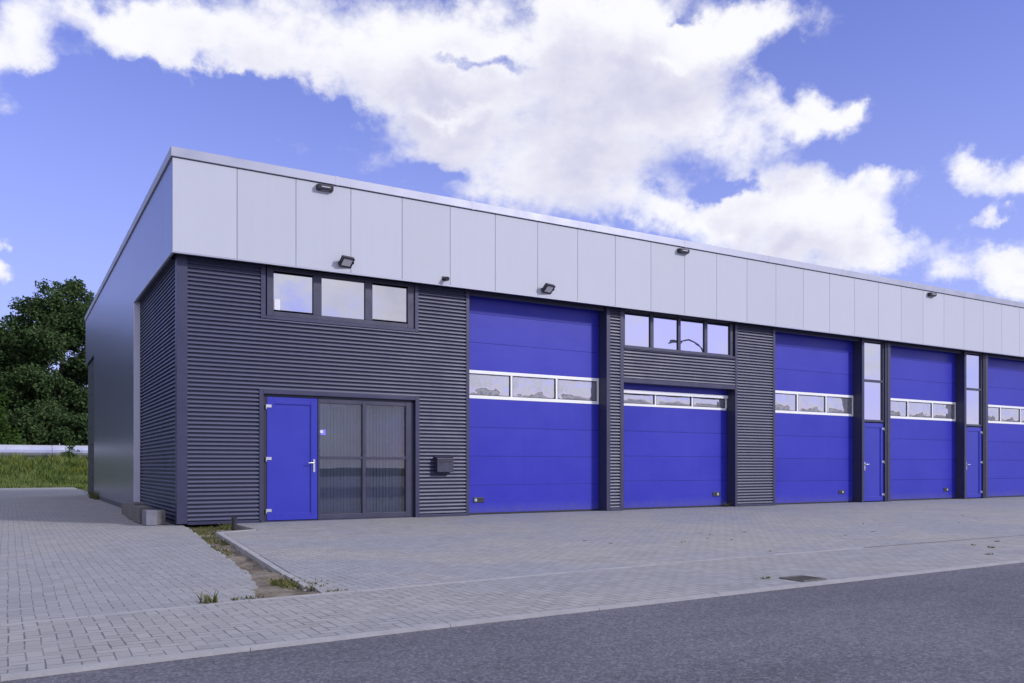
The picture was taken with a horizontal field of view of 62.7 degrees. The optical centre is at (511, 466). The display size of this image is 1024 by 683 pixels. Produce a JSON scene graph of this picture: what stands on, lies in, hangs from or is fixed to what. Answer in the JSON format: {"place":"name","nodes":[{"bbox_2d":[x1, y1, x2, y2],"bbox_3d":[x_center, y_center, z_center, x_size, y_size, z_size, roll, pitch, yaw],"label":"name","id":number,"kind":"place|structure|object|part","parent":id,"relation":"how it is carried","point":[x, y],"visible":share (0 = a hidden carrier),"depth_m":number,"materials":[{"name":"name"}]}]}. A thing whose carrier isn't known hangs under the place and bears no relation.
{"place":"outdoors","nodes":[
{"label":"outdoors","id":0,"kind":"place"},
{"bbox_2d":[0,448,87,488],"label":"meadow grass","id":1,"kind":"structure","parent":0,"point":[37,482],"depth_m":45.54,"materials":[{"name":"green plant"}]},
{"bbox_2d":[121,505,124,514],"bbox_3d":[-8.417,0.950,18.487,0.180,0.200,1.050,0,0,-32],"label":"concrete block","id":2,"kind":"object","parent":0,"point":[122,509],"depth_m":18.61,"materials":[{"name":"grey concrete"}]},
{"bbox_2d":[0,487,257,625],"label":"driveway","id":3,"kind":"structure","parent":0,"point":[67,552],"depth_m":9.19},
{"bbox_2d":[127,502,145,519],"bbox_3d":[-7.494,0.880,16.778,0.210,0.340,0.830,0,0,-33],"label":"concrete block","id":4,"kind":"object","parent":3,"relation":"on","point":[130,510],"depth_m":16.74,"materials":[{"name":"grey concrete"}]},
{"bbox_2d":[133,505,151,523],"bbox_3d":[-7.013,0.895,15.947,0.220,0.310,0.950,0,0,-31],"label":"concrete block","id":5,"kind":"object","parent":3,"relation":"on","point":[137,513],"depth_m":15.68,"materials":[{"name":"grey concrete"}]},
{"bbox_2d":[142,510,156,525],"bbox_3d":[-6.556,0.915,15.213,0.190,0.270,0.380,0,0,-34],"label":"concrete block","id":6,"kind":"object","parent":3,"relation":"on","point":[149,517],"depth_m":15.06,"materials":[{"name":"grey concrete"}]},
{"bbox_2d":[157,509,165,524],"bbox_3d":[-6.461,0.920,15.433,0.160,0.260,0.460,0,0,-27],"label":"concrete block","id":7,"kind":"object","parent":3,"relation":"on","point":[161,516],"depth_m":15.23,"materials":[{"name":"grey concrete"}]},
{"bbox_2d":[190,526,319,598],"bbox_3d":[-3.588,1.103,11.121,2.300,0.091,9.450,0,0,-31],"label":"soil bed","id":8,"kind":"object","parent":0,"point":[261,577],"visible":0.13,"depth_m":8.29,"materials":[{"name":"brown soil"}]},
{"bbox_2d":[231,517,236,530],"bbox_3d":[-4.655,0.998,14.090,0.089,0.305,0.089,0,0,-31],"label":"pipe stub","id":9,"kind":"object","parent":8,"relation":"on","point":[233,519],"visible":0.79,"depth_m":14.06,"materials":[{"name":"black metal"}]},
{"bbox_2d":[188,522,327,589],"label":"bed weeds","id":10,"kind":"object","parent":8,"relation":"on","point":[287,583],"visible":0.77,"depth_m":12.06,"materials":[{"name":"green plant"}]},
{"bbox_2d":[190,588,348,603],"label":"kerb weeds","id":11,"kind":"object","parent":8,"relation":"on","point":[208,599],"visible":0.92,"depth_m":6.54,"materials":[{"name":"green plant"}]},
{"bbox_2d":[0,562,1023,682],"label":"road","id":12,"kind":"structure","parent":0,"point":[960,626],"depth_m":4.97,"materials":[{"name":"grey asphalt"}]},
{"bbox_2d":[0,536,1023,673],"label":"pavement","id":13,"kind":"structure","parent":0,"point":[24,647],"depth_m":6.42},
{"bbox_2d":[779,575,826,581],"bbox_3d":[2.724,1.054,7.877,0.317,0.032,0.289,0,0,-31],"label":"road drain","id":14,"kind":"object","parent":13,"relation":"on","point":[802,578],"visible":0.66,"depth_m":7.86,"materials":[{"name":"metal"}]},
{"bbox_2d":[0,0,1023,444],"label":"sky","id":15,"kind":"structure","parent":0,"point":[883,138],"materials":[{"name":"blue"}]},
{"bbox_2d":[80,489,996,527],"bbox_3d":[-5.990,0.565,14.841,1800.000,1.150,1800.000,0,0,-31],"label":"ground","id":16,"kind":"structure","parent":0,"point":[197,526],"depth_m":16.67,"materials":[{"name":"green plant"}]},
{"bbox_2d":[0,391,24,444],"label":"young tree","id":17,"kind":"object","parent":16,"relation":"on","point":[6,435],"visible":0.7,"depth_m":61.89,"materials":[{"name":"green plant"}]},
{"bbox_2d":[0,348,30,407],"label":"deciduous tree","id":18,"kind":"object","parent":16,"relation":"on","point":[8,356],"visible":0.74,"depth_m":68.01,"materials":[{"name":"green plant"}]},
{"bbox_2d":[0,406,74,444],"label":"bush","id":19,"kind":"object","parent":16,"relation":"on","point":[35,427],"visible":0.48,"depth_m":65.67,"materials":[{"name":"green plant"}]},
{"bbox_2d":[0,445,87,458],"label":"metal barrier","id":20,"kind":"object","parent":16,"relation":"on","point":[40,450],"visible":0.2,"depth_m":55.50,"materials":[{"name":"grey metal"}]},
{"bbox_2d":[0,276,94,443],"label":"deciduous tree","id":21,"kind":"object","parent":16,"relation":"on","point":[50,331],"visible":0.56,"depth_m":69.85,"materials":[{"name":"green plant"}]},
{"bbox_2d":[46,413,88,457],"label":"bush","id":22,"kind":"object","parent":16,"relation":"on","point":[79,422],"visible":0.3,"depth_m":67.11,"materials":[{"name":"green plant"}]},
{"bbox_2d":[59,437,79,457],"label":"sapling","id":23,"kind":"object","parent":16,"relation":"on","point":[68,452],"visible":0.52,"depth_m":54.91,"materials":[{"name":"green plant"}]},
{"bbox_2d":[216,529,309,590],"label":"forecourt kerb","id":24,"kind":"structure","parent":16,"relation":"on","point":[264,563],"depth_m":9.81,"materials":[{"name":"concrete"}]},
{"bbox_2d":[1,547,863,625],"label":"edging line","id":25,"kind":"object","parent":16,"relation":"on","point":[402,587],"visible":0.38,"depth_m":7.29,"materials":[{"name":"concrete"}]},
{"bbox_2d":[0,560,1023,681],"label":"road kerb","id":26,"kind":"structure","parent":16,"relation":"on","point":[97,666],"depth_m":5.43,"materials":[{"name":"concrete"}]},
{"bbox_2d":[864,535,1023,547],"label":"mossy edging line","id":27,"kind":"object","parent":16,"relation":"on","point":[938,541],"visible":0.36,"depth_m":11.67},
{"bbox_2d":[224,497,1023,592],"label":"forecourt","id":28,"kind":"structure","parent":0,"point":[355,554],"depth_m":12.71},
{"bbox_2d":[85,488,999,579],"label":"paving weeds","id":29,"kind":"object","parent":28,"relation":"on","point":[93,496],"visible":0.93,"depth_m":22.15,"materials":[{"name":"green plant"}]},
{"bbox_2d":[85,146,1023,524],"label":"industrial unit","id":30,"kind":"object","parent":28,"relation":"on","point":[257,352],"visible":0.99,"depth_m":19.21,"materials":[{"name":"black metal"}]},
{"bbox_3d":[-15.022,-1.415,30.124,0.040,4.870,3.595,0,0,-31],"label":"sectional side door","id":31,"kind":"part","parent":30,"relation":"part of","materials":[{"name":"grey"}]},
{"bbox_3d":[-4.246,-0.160,16.227,1.014,2.360,0.133,0,0,-31],"label":"entrance door","id":32,"kind":"part","parent":30,"relation":"part of","materials":[{"name":"blue paint"}]},
{"bbox_2d":[316,183,333,192],"bbox_3d":[-3.600,-5.379,16.203,0.322,0.111,0.118,0,0,-31],"label":"wall lamp","id":33,"kind":"object","parent":30,"relation":"attached to","point":[324,187],"visible":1,"depth_m":16.16,"materials":[{"name":"black metal"}]},
{"bbox_2d":[266,266,413,328],"bbox_3d":[-3.361,-3.350,16.778,3.060,0.940,0.100,0,0,-31],"label":"window","id":34,"kind":"structure","parent":30,"relation":"in","point":[326,296],"depth_m":16.71,"materials":[{"name":"clear glass"}]},
{"bbox_2d":[338,255,354,267],"bbox_3d":[-3.221,-4.002,16.396,0.305,0.202,0.220,0,0,-40],"label":"floodlight","id":35,"kind":"object","parent":30,"relation":"attached to","point":[346,261],"visible":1,"depth_m":16.36,"materials":[{"name":"black metal"}]},
{"bbox_2d":[317,398,413,518],"bbox_3d":[-3.037,-0.160,17.214,2.045,2.380,0.420,0,0,-31],"label":"shopfront window","id":36,"kind":"structure","parent":30,"relation":"in","point":[357,440],"depth_m":17.15,"materials":[{"name":"clear glass"}]},
{"bbox_2d":[434,456,453,471],"bbox_3d":[-1.429,-0.062,17.754,0.400,0.344,0.145,0,0,-31],"label":"mailbox","id":37,"kind":"object","parent":30,"relation":"attached to","point":[443,463],"visible":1,"depth_m":17.69,"materials":[{"name":"paint"}]},
{"bbox_2d":[442,276,449,280],"bbox_3d":[-1.375,-3.924,17.521,0.100,0.112,0.150,0,0,-37],"label":"motion sensor","id":38,"kind":"object","parent":30,"relation":"attached to","point":[444,278],"visible":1,"depth_m":17.50,"materials":[{"name":"black plastic"}]},
{"bbox_3d":[0.510,-1.437,19.364,3.680,4.979,0.065,0,0,-31],"label":"overhead door","id":39,"kind":"part","parent":30,"relation":"part of","materials":[{"name":"blue metal"}]},
{"bbox_2d":[541,283,555,293],"bbox_3d":[0.821,-3.992,18.815,0.305,0.202,0.220,0,0,-40],"label":"floodlight","id":40,"kind":"object","parent":30,"relation":"attached to","point":[547,288],"visible":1,"depth_m":18.77,"materials":[{"name":"black metal"}]},
{"bbox_3d":[4.151,-0.507,21.526,3.710,3.119,0.095,0,0,-31],"label":"overhead door","id":41,"kind":"part","parent":30,"relation":"part of","materials":[{"name":"blue metal"}]},
{"bbox_2d":[624,308,732,355],"bbox_3d":[4.246,-3.385,21.358,3.700,0.930,0.100,0,0,-31],"label":"window","id":42,"kind":"structure","parent":30,"relation":"in","point":[642,329],"depth_m":21.31,"materials":[{"name":"clear glass"}]},
{"bbox_2d":[677,248,689,253],"bbox_3d":[4.268,-5.369,20.912,0.322,0.111,0.118,0,0,-31],"label":"wall lamp","id":43,"kind":"object","parent":30,"relation":"attached to","point":[683,251],"visible":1,"depth_m":20.87,"materials":[{"name":"black metal"}]},
{"bbox_3d":[8.627,-1.437,24.222,3.660,4.979,0.065,0,0,-31],"label":"overhead door","id":44,"kind":"part","parent":30,"relation":"part of","materials":[{"name":"blue metal"}]},
{"bbox_2d":[864,338,883,422],"bbox_3d":[10.844,-2.610,25.308,1.000,2.520,0.100,0,0,-31],"label":"strip window","id":45,"kind":"structure","parent":30,"relation":"in","point":[873,348],"depth_m":25.33,"materials":[{"name":"clear glass"}]},
{"bbox_3d":[10.882,-0.150,25.282,0.979,2.340,0.133,0,0,-31],"label":"personnel door","id":46,"kind":"part","parent":30,"relation":"part of","materials":[{"name":"blue paint"}]},
{"bbox_3d":[13.024,-1.437,26.855,3.850,4.979,0.065,0,0,-31],"label":"overhead door","id":47,"kind":"part","parent":30,"relation":"part of","materials":[{"name":"blue metal"}]},
{"bbox_2d":[927,292,936,296],"bbox_3d":[13.089,-5.369,26.192,0.322,0.111,0.118,0,0,-31],"label":"wall lamp","id":48,"kind":"object","parent":30,"relation":"attached to","point":[930,294],"visible":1,"depth_m":26.13,"materials":[{"name":"black metal"}]},
{"bbox_2d":[966,350,981,426],"bbox_3d":[15.323,-2.610,27.989,1.000,2.520,0.100,0,0,-31],"label":"strip window","id":49,"kind":"structure","parent":30,"relation":"in","point":[973,359],"depth_m":28.01,"materials":[{"name":"clear glass"}]},
{"bbox_3d":[15.361,-0.150,27.963,0.979,2.340,0.133,0,0,-31],"label":"personnel door","id":50,"kind":"part","parent":30,"relation":"part of","materials":[{"name":"blue paint"}]},
{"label":"overhead door","id":51,"kind":"part","parent":30,"relation":"part of","materials":[{"name":"blue metal"}]}
]}

